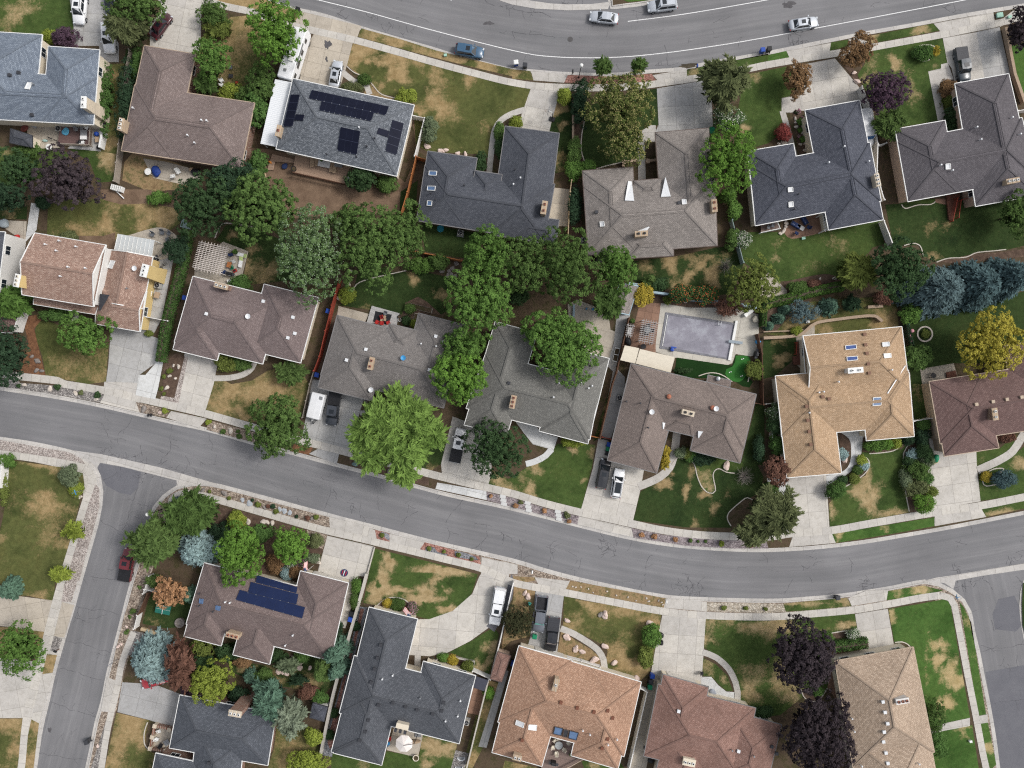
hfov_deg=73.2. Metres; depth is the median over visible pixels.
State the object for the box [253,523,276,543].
shrub
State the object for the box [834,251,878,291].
tree
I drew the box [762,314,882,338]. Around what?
retaining wall
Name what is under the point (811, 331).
patio
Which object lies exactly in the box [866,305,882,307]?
retaining wall
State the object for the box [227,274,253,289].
shrub
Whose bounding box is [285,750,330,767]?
shrub
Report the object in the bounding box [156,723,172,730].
patio wall
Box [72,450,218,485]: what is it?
valley gutter
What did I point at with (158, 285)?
air conditioner
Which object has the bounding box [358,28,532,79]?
lawn
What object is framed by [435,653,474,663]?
planter wall
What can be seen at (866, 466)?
shrub
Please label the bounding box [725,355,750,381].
putting green
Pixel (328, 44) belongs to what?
oil stain
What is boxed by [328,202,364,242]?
tree
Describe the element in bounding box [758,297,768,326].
hedge
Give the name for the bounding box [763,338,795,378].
lawn
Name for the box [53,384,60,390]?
plant
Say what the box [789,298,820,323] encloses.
shrub
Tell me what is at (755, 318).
covered chair
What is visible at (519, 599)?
dry ground
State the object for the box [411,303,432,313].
raised bed
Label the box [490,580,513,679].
fence
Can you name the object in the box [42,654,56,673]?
lawn
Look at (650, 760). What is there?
covered grill
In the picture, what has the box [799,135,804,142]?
plant
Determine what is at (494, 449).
tree
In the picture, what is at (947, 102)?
shrub
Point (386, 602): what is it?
shrub
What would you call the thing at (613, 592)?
dry ground
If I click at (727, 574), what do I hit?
road
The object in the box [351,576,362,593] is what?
shrub
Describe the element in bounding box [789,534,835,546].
driveway
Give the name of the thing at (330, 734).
shrub
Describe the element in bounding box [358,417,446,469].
lawn
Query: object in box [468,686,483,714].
patio
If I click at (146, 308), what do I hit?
window
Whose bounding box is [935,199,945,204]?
patio
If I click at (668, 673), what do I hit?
garage door
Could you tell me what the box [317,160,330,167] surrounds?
garden table
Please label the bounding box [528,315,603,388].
tree
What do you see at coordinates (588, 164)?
shrub
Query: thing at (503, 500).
stone crossing
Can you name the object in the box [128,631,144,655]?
gravel bed
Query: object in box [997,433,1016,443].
shrub
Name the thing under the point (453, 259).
fence
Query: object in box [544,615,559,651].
pickup truck
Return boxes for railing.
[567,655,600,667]
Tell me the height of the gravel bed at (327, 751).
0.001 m
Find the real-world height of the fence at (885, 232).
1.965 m
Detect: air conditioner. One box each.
[55,126,60,132]
[154,282,162,289]
[457,230,463,236]
[464,717,470,725]
[581,237,586,243]
[615,394,622,401]
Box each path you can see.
[26,203,38,240]
[213,362,256,380]
[342,70,371,94]
[415,650,420,666]
[478,670,507,747]
[486,107,524,171]
[525,447,553,466]
[560,626,607,667]
[637,432,680,489]
[702,649,740,699]
[780,110,796,155]
[826,431,863,484]
[976,432,1023,473]
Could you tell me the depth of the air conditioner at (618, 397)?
114.04 m
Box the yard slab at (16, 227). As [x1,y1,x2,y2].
[5,220,26,238]
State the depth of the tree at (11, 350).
108.79 m
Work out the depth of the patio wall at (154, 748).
114.01 m
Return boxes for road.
[0,390,1023,598]
[37,465,163,767]
[271,0,1023,72]
[955,563,1023,767]
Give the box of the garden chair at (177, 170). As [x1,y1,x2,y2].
[174,167,180,173]
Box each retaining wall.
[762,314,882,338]
[763,329,804,332]
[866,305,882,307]
[1002,27,1023,103]
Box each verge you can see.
[18,457,97,760]
[89,486,995,767]
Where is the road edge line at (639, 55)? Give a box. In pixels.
[319,0,963,57]
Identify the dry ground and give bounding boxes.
[502,587,534,648]
[513,576,534,581]
[557,632,600,665]
[566,581,666,607]
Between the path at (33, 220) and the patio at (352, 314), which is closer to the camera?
the path at (33, 220)
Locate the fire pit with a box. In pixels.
[175,618,184,627]
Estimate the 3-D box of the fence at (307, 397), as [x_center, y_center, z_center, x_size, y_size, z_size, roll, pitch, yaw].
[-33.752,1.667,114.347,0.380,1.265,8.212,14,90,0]
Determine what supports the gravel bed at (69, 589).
on the verge at (85, 477)
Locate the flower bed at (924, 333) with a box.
[917,326,932,341]
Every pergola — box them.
[193,241,232,275]
[625,323,634,337]
[636,319,657,344]
[816,213,827,233]
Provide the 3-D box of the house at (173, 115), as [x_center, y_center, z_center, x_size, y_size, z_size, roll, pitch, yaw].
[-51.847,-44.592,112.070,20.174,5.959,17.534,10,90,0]
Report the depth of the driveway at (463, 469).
114.85 m
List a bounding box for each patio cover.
[114,234,161,258]
[260,79,290,147]
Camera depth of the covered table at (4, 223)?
114.08 m
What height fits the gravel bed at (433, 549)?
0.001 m
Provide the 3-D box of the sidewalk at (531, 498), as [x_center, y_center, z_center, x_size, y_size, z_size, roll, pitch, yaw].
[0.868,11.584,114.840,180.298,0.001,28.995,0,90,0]
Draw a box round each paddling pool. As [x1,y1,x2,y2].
[437,225,443,231]
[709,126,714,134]
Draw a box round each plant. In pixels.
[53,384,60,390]
[93,391,100,397]
[129,608,136,614]
[161,407,168,413]
[166,368,173,373]
[564,511,570,518]
[794,108,800,113]
[796,117,801,125]
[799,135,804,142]
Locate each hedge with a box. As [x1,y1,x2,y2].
[155,229,194,362]
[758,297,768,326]
[764,281,844,308]
[832,636,868,652]
[898,304,914,349]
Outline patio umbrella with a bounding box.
[396,733,420,751]
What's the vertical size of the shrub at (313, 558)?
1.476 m
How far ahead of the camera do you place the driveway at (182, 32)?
114.85 m
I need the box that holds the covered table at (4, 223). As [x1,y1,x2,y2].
[0,219,8,227]
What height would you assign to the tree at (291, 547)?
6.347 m
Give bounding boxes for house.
[0,32,109,129]
[0,231,25,291]
[13,232,167,331]
[117,45,256,167]
[152,691,275,767]
[173,276,319,363]
[184,562,348,664]
[275,78,414,178]
[317,313,464,408]
[331,605,475,765]
[417,126,559,243]
[464,321,609,443]
[492,642,641,767]
[582,128,717,258]
[607,363,756,473]
[643,670,781,767]
[744,100,883,230]
[772,326,914,477]
[830,643,935,767]
[887,73,1023,207]
[921,342,1023,456]
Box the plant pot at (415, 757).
[413,754,418,760]
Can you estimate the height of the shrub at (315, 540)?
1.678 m
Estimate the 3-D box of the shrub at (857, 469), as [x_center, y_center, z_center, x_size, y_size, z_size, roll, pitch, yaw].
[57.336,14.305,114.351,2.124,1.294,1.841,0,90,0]
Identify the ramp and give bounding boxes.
[98,131,107,149]
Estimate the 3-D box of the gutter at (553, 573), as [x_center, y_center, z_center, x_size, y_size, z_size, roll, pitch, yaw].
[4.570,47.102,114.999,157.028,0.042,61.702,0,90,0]
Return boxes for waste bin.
[83,737,92,744]
[348,609,353,616]
[646,682,652,689]
[647,677,653,684]
[649,671,654,678]
[759,47,764,54]
[765,46,771,53]
[833,595,840,599]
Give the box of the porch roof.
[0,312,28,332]
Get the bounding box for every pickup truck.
[117,547,134,582]
[324,391,341,425]
[449,427,466,463]
[489,586,506,625]
[532,594,548,632]
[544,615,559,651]
[952,46,972,81]
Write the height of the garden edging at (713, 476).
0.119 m
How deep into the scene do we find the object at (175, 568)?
114.88 m
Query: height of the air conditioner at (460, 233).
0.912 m
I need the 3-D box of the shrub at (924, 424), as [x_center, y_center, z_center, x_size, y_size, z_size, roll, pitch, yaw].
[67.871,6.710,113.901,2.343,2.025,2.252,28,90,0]
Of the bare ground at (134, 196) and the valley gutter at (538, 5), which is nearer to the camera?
the bare ground at (134, 196)
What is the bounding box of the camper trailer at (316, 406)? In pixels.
[306,392,326,423]
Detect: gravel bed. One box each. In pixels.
[0,379,103,402]
[0,440,84,463]
[51,636,61,650]
[61,575,78,601]
[68,484,98,580]
[91,722,105,767]
[110,574,148,678]
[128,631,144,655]
[136,402,168,416]
[153,498,166,519]
[160,356,187,402]
[187,486,329,526]
[207,421,261,443]
[307,530,326,547]
[322,607,367,756]
[328,609,363,748]
[375,530,389,541]
[381,532,389,539]
[420,542,480,563]
[425,547,447,555]
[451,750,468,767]
[454,551,477,559]
[486,492,578,523]
[564,74,654,83]
[631,528,768,548]
[707,602,785,612]
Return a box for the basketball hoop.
[545,106,554,121]
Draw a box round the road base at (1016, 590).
[40,476,1021,747]
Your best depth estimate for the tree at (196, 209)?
108.00 m
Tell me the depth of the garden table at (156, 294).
113.95 m
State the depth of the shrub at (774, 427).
112.84 m
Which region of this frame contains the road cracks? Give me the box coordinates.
[29,0,1023,762]
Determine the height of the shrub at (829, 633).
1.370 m
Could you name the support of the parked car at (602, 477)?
on the driveway at (599, 500)
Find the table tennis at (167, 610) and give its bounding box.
[155,604,170,614]
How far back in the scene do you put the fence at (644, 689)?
113.81 m
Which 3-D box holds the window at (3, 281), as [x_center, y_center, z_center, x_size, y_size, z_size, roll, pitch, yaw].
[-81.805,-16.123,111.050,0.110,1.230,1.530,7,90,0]
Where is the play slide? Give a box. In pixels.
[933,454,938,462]
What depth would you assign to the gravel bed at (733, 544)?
114.85 m
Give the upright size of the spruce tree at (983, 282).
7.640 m
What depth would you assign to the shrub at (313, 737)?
112.98 m
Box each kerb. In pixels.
[0,387,1023,548]
[3,440,99,764]
[88,484,997,767]
[302,7,1016,75]
[611,0,652,6]
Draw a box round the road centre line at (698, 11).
[628,0,765,21]
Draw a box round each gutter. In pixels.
[0,388,1023,551]
[0,437,102,767]
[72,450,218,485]
[85,483,999,767]
[269,0,1023,75]
[500,0,609,9]
[608,0,646,8]
[925,563,1023,588]
[1019,580,1023,638]
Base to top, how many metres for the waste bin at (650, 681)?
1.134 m
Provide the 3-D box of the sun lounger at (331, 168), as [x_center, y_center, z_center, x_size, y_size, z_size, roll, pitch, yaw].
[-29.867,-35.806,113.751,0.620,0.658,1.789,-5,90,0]
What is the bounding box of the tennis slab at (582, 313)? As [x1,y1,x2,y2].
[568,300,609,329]
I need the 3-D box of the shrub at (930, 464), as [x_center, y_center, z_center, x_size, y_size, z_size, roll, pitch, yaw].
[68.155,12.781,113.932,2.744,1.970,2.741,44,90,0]
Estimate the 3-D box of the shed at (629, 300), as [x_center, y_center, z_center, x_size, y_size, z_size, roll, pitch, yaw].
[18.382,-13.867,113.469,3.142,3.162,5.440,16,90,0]
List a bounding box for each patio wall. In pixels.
[149,728,164,751]
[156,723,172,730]
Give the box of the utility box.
[996,12,1003,17]
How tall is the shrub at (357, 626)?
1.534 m
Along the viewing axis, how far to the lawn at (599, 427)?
114.87 m
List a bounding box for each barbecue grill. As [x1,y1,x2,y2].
[225,271,234,275]
[549,759,558,766]
[753,349,758,358]
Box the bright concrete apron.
[136,362,162,398]
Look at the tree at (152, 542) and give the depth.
108.61 m
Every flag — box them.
[303,561,313,570]
[403,607,412,615]
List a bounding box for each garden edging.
[143,722,147,748]
[346,66,394,97]
[354,270,405,287]
[581,121,584,159]
[672,457,734,493]
[699,372,732,381]
[727,497,752,525]
[869,448,897,453]
[901,202,934,208]
[903,444,909,511]
[936,249,1005,262]
[982,468,1003,486]
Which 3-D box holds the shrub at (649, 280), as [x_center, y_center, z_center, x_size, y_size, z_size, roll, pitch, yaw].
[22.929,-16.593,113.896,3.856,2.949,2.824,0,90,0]
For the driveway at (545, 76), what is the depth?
114.85 m
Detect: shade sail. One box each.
[620,345,638,363]
[635,349,674,372]
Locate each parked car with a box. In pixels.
[70,0,88,25]
[100,21,117,53]
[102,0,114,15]
[140,677,168,688]
[149,12,172,39]
[329,60,343,87]
[454,42,483,59]
[589,9,618,25]
[595,458,611,489]
[610,468,625,498]
[647,0,677,14]
[788,15,818,31]
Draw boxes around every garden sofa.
[790,220,801,229]
[800,217,809,225]
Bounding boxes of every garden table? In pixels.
[80,130,87,138]
[144,168,151,174]
[154,292,159,298]
[163,739,169,745]
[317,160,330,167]
[555,742,562,748]
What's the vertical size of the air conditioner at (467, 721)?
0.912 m
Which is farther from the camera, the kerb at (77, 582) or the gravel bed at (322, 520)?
the kerb at (77, 582)
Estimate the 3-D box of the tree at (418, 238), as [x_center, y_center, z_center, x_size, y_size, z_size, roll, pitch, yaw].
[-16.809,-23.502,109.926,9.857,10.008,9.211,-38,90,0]
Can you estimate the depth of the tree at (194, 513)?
108.54 m
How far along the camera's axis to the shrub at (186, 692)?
112.92 m
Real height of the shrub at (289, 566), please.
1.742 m
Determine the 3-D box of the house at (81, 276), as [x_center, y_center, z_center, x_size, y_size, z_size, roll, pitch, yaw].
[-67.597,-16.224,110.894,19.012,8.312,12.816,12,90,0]
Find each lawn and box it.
[0,0,73,33]
[0,147,67,185]
[0,203,26,219]
[0,460,84,599]
[0,627,43,657]
[0,719,22,767]
[25,719,38,767]
[35,321,107,383]
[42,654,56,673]
[47,199,179,240]
[70,149,115,181]
[101,63,124,153]
[105,713,154,767]
[120,46,141,116]
[143,593,189,627]
[201,15,267,87]
[206,369,308,421]
[216,224,291,283]
[218,0,297,18]
[222,641,334,692]
[268,726,319,767]
[331,735,456,767]
[340,272,457,314]
[347,43,529,154]
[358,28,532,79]
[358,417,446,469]
[363,549,477,618]
[399,180,417,219]
[421,223,485,257]
[450,629,498,673]
[465,681,497,767]
[489,444,594,508]
[503,761,535,767]
[550,100,571,172]
[563,596,660,680]
[582,89,657,167]
[582,761,623,767]
[593,392,608,441]
[632,247,743,295]
[634,459,762,527]
[675,355,752,386]
[687,55,767,75]
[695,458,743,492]
[702,658,732,690]
[704,614,856,715]
[736,67,794,146]
[741,221,883,281]
[742,404,764,464]
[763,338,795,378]
[765,297,898,335]
[768,51,788,60]
[784,598,850,611]
[829,445,909,526]
[830,40,847,50]
[832,517,934,542]
[858,39,946,125]
[868,24,938,42]
[886,200,1023,260]
[887,586,941,599]
[888,599,969,725]
[899,199,934,203]
[910,292,1023,383]
[910,373,926,418]
[934,725,978,767]
[960,603,985,715]
[976,434,1016,465]
[979,447,1023,500]
[981,723,995,767]
[982,501,1023,516]
[1012,43,1023,92]
[1022,583,1023,627]
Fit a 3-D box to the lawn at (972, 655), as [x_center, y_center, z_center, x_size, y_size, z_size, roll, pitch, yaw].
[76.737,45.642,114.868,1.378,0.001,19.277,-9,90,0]
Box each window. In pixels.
[0,279,6,287]
[4,245,10,255]
[41,47,46,58]
[98,66,102,77]
[144,307,147,316]
[170,752,180,756]
[952,96,957,107]
[968,190,972,197]
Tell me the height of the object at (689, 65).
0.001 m
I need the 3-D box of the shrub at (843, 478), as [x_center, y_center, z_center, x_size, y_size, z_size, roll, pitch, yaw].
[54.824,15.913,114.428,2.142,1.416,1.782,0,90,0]
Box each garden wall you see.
[320,572,368,753]
[367,547,374,572]
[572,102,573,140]
[648,291,756,308]
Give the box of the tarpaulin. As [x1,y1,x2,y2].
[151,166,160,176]
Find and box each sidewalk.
[0,450,94,767]
[1,372,1023,539]
[98,631,135,767]
[168,490,939,620]
[190,0,1022,90]
[939,592,988,767]
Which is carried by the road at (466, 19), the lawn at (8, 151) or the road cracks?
the road cracks
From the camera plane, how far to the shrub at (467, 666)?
113.65 m
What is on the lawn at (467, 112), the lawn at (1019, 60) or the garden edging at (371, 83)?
the garden edging at (371, 83)
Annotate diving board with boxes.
[729,340,742,343]
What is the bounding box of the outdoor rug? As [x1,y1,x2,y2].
[373,311,391,324]
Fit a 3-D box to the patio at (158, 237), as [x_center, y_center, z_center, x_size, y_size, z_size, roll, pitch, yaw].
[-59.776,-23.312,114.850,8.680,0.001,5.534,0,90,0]
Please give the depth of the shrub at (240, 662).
113.50 m
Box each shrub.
[0,452,16,469]
[0,472,10,506]
[13,142,42,158]
[34,195,52,210]
[37,308,73,321]
[41,29,54,44]
[50,26,82,47]
[57,463,80,487]
[59,229,78,239]
[67,481,84,498]
[99,60,115,138]
[113,54,136,141]
[129,46,141,79]
[144,330,154,336]
[144,573,162,588]
[146,190,172,204]
[160,234,190,265]
[179,679,193,694]
[183,584,196,603]
[190,640,217,657]
[193,653,213,670]
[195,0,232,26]
[201,17,233,39]
[207,520,230,543]
[212,354,235,372]
[214,642,238,662]
[217,82,241,99]
[226,509,246,529]
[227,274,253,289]
[227,685,250,701]
[232,357,251,371]
[232,657,252,668]
[234,85,253,100]
[242,665,257,684]
[244,58,276,100]
[244,87,268,128]
[247,148,269,177]
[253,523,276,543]
[253,666,275,682]
[265,553,284,574]
[271,648,289,664]
[273,360,309,387]
[280,566,291,580]
[283,561,295,569]
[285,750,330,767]
[287,673,310,686]
[288,565,303,578]
[293,652,312,663]
[296,560,308,568]
[296,682,320,700]
[303,553,319,563]
[304,727,323,746]
[307,533,324,548]
[310,688,328,703]
[325,729,334,741]
[327,708,339,718]
[337,620,343,639]
[338,286,356,304]
[339,81,364,91]
[349,592,362,609]
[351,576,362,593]
[353,621,360,631]
[357,72,372,86]
[374,175,399,196]
[382,597,391,608]
[389,597,405,611]
[394,87,417,102]
[401,315,410,326]
[403,302,416,313]
[406,257,434,274]
[407,601,418,614]
[410,319,415,328]
[421,116,439,143]
[427,253,449,270]
[437,652,448,662]
[446,654,458,665]
[459,659,473,672]
[476,150,487,170]
[481,686,494,699]
[493,121,504,140]
[493,139,502,159]
[508,115,522,127]
[508,286,529,306]
[557,88,572,106]
[560,437,585,448]
[564,160,585,182]
[566,135,581,161]
[567,184,582,225]
[570,76,589,129]
[580,159,595,169]
[633,282,653,307]
[637,645,653,668]
[640,275,656,290]
[641,622,661,648]
[651,277,669,291]
[660,445,671,470]
[662,295,670,304]
[667,283,695,304]
[673,367,692,373]
[673,445,686,458]
[683,448,691,458]
[683,451,697,462]
[689,285,718,306]
[692,453,715,466]
[711,296,743,316]
[712,107,746,132]
[716,187,736,203]
[718,258,731,273]
[723,228,739,251]
[726,199,742,221]
[736,230,752,248]
[737,467,752,484]
[743,359,764,380]
[751,433,765,462]
[753,705,773,718]
[762,321,773,330]
[762,481,778,492]
[764,402,778,420]
[765,418,780,434]
[768,433,782,455]
[769,313,785,324]
[774,123,791,141]
[777,304,790,315]
[786,280,807,292]
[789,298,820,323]
[790,326,802,336]
[807,279,821,287]
[810,686,824,696]
[818,297,839,318]
[822,630,834,641]
[823,480,846,500]
[837,475,847,483]
[839,447,848,460]
[842,293,862,312]
[844,628,860,639]
[847,473,860,484]
[851,465,863,474]
[855,454,868,465]
[858,463,869,470]
[862,440,890,451]
[872,289,893,306]
[879,439,892,449]
[891,438,902,449]
[897,303,922,324]
[897,468,912,488]
[899,478,929,497]
[901,437,915,445]
[902,456,915,467]
[902,460,930,480]
[905,344,933,371]
[905,447,918,459]
[909,44,933,63]
[912,493,936,513]
[914,426,932,446]
[914,441,934,462]
[916,418,931,430]
[916,456,935,467]
[918,472,934,485]
[923,484,938,496]
[926,697,947,732]
[929,45,940,55]
[930,725,948,758]
[937,78,957,97]
[939,93,952,111]
[942,106,957,130]
[979,471,991,482]
[990,468,1018,489]
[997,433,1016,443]
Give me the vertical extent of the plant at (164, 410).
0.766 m
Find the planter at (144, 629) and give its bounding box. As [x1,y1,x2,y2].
[140,627,167,635]
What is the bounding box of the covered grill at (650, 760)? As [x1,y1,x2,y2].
[647,758,654,763]
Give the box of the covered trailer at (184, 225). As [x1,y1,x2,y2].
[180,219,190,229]
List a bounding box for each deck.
[58,126,93,146]
[268,154,294,169]
[292,155,353,185]
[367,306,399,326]
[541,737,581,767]
[656,303,758,364]
[759,222,780,233]
[792,341,800,364]
[945,193,968,222]
[946,370,956,377]
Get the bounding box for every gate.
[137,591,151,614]
[472,668,489,679]
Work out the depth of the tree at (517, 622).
112.15 m
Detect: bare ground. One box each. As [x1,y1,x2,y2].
[79,233,114,248]
[101,189,178,207]
[122,153,198,190]
[249,120,416,217]
[569,108,583,237]
[634,285,755,313]
[761,275,786,296]
[761,305,790,330]
[783,274,840,291]
[827,672,836,698]
[940,249,1023,263]
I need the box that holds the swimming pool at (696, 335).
[660,312,737,360]
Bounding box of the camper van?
[862,107,875,146]
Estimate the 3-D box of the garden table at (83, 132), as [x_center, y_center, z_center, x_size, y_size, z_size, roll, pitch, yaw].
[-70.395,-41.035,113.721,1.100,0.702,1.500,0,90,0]
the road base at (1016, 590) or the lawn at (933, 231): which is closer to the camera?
the lawn at (933, 231)
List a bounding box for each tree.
[0,145,45,190]
[0,182,30,212]
[0,285,34,320]
[0,317,30,387]
[0,574,24,600]
[0,619,47,681]
[23,141,106,210]
[47,565,75,582]
[56,310,117,355]
[60,519,84,542]
[100,0,166,26]
[102,1,150,49]
[119,510,181,572]
[130,625,174,684]
[152,575,188,609]
[158,483,220,536]
[163,630,197,695]
[172,169,220,240]
[178,528,223,567]
[186,656,236,706]
[191,36,233,83]
[192,71,220,95]
[205,157,268,200]
[205,170,251,225]
[212,520,265,588]
[221,169,298,246]
[243,392,311,459]
[244,0,309,66]
[250,675,286,722]
[271,525,309,564]
[271,693,310,741]
[273,656,301,675]
[274,203,343,310]
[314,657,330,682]
[321,632,355,663]
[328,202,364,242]
[328,655,351,680]
[335,201,415,297]
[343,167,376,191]
[344,380,450,491]
[379,198,432,269]
[428,350,488,406]
[440,326,485,364]
[443,259,514,341]
[461,415,531,478]
[462,223,516,287]
[494,233,558,293]
[500,602,534,639]
[519,306,575,345]
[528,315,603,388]
[530,225,606,305]
[578,69,655,134]
[591,286,625,320]
[592,54,613,75]
[593,245,638,298]
[597,119,651,166]
[630,57,648,74]
[694,53,752,115]
[694,120,757,197]
[724,252,780,312]
[731,518,770,548]
[745,482,804,541]
[763,454,790,487]
[766,613,838,695]
[776,688,857,767]
[781,58,812,101]
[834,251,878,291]
[838,29,877,67]
[860,69,913,114]
[869,234,935,302]
[870,107,910,142]
[891,264,967,320]
[947,258,1001,315]
[955,305,1023,380]
[981,256,1023,305]
[997,188,1023,239]
[1007,5,1023,53]
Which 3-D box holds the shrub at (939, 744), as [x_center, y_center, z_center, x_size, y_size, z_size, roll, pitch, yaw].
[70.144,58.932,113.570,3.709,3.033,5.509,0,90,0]
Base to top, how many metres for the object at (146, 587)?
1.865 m
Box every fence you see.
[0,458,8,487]
[112,48,132,183]
[133,612,142,629]
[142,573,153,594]
[143,587,155,591]
[301,371,314,417]
[313,279,341,370]
[401,155,416,215]
[409,251,462,261]
[412,115,424,156]
[416,155,425,161]
[466,679,488,767]
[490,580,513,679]
[567,179,571,239]
[599,317,629,438]
[627,685,647,767]
[729,219,744,264]
[755,334,764,404]
[856,85,885,202]
[878,220,892,245]
[913,417,932,421]
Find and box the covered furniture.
[625,337,630,345]
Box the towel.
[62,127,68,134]
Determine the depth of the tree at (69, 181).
107.97 m
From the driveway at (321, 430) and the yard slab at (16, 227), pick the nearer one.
the driveway at (321, 430)
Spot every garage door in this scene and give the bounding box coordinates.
[313,571,342,579]
[534,646,563,656]
[666,671,696,682]
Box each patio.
[27,126,59,147]
[69,130,100,150]
[128,227,175,259]
[143,158,200,184]
[153,728,171,747]
[194,242,247,285]
[337,306,368,321]
[387,728,422,755]
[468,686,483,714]
[549,188,569,225]
[582,327,614,357]
[623,303,660,352]
[701,677,733,697]
[785,214,826,238]
[796,326,814,366]
[920,363,957,383]
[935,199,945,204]
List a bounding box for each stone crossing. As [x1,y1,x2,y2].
[500,494,506,505]
[524,501,531,512]
[555,509,561,520]
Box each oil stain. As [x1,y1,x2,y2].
[324,40,331,48]
[782,1,795,7]
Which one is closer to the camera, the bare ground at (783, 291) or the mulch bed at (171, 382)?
the mulch bed at (171, 382)
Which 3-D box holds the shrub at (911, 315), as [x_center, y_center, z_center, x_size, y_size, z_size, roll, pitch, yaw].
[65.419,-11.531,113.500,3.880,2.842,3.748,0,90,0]
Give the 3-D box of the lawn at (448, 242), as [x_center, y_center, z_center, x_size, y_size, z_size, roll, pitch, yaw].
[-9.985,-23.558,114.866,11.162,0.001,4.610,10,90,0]
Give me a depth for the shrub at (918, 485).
113.23 m
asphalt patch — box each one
[98,463,140,494]
[986,665,1023,767]
[993,596,1020,631]
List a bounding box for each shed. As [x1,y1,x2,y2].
[9,128,39,148]
[309,702,328,721]
[474,673,487,690]
[490,648,510,682]
[617,283,637,315]
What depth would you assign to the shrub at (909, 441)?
113.34 m
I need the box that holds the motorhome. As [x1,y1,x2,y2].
[277,26,310,81]
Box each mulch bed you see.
[21,315,44,374]
[162,353,184,397]
[206,506,329,573]
[291,444,312,454]
[315,309,337,379]
[347,65,394,99]
[349,457,428,485]
[378,598,416,617]
[401,297,440,327]
[446,659,473,665]
[728,499,753,527]
[793,111,805,154]
[802,687,823,700]
[822,632,845,637]
[827,460,866,488]
[838,58,859,87]
[839,432,850,466]
[862,436,903,452]
[904,436,929,511]
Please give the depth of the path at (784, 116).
114.84 m
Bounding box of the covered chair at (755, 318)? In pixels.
[752,315,758,321]
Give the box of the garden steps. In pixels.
[110,184,124,198]
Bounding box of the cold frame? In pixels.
[612,347,619,361]
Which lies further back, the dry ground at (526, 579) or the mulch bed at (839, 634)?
the dry ground at (526, 579)
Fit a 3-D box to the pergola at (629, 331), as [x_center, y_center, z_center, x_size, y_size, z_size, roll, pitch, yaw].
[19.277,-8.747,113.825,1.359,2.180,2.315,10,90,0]
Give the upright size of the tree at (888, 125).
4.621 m
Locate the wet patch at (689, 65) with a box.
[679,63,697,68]
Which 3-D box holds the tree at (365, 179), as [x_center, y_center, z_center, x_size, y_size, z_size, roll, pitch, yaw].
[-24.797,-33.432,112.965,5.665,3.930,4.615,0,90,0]
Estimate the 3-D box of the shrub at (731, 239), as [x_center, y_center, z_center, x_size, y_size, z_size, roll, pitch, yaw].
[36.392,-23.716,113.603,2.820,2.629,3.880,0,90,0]
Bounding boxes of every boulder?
[141,405,146,412]
[563,634,570,640]
[573,645,578,652]
[590,656,599,662]
[601,643,608,648]
[602,610,607,618]
[723,460,729,470]
[853,79,860,83]
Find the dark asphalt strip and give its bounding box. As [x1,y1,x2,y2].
[487,575,513,631]
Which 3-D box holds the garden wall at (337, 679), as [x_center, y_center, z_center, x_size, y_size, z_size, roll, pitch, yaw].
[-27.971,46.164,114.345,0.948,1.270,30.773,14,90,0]
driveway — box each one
[0,596,51,631]
[0,658,35,717]
[32,673,52,722]
[54,602,73,637]
[70,0,118,61]
[100,382,138,411]
[101,677,114,711]
[106,327,142,382]
[117,682,179,725]
[139,332,158,374]
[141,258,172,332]
[150,0,202,52]
[166,411,205,427]
[179,353,216,409]
[294,12,360,86]
[302,379,362,448]
[309,449,338,463]
[318,536,373,627]
[329,517,368,534]
[363,528,376,538]
[390,534,424,548]
[410,574,508,655]
[435,483,486,499]
[441,417,491,483]
[481,557,507,586]
[501,562,517,573]
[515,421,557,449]
[521,89,557,130]
[528,591,563,651]
[531,71,566,82]
[535,577,569,588]
[577,516,632,536]
[581,438,643,519]
[601,368,624,438]
[608,314,629,371]
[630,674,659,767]
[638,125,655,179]
[651,615,705,682]
[653,69,686,79]
[656,81,712,131]
[664,599,706,611]
[767,478,787,494]
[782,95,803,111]
[787,43,830,56]
[788,475,828,529]
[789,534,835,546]
[793,58,861,110]
[848,590,887,605]
[855,609,893,649]
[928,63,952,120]
[928,428,939,451]
[929,452,980,508]
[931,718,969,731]
[933,12,994,31]
[935,509,985,525]
[943,32,983,81]
[976,27,1009,77]
[978,714,987,723]
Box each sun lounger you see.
[236,252,246,257]
[238,256,242,267]
[310,158,313,166]
[329,162,332,171]
[744,309,753,316]

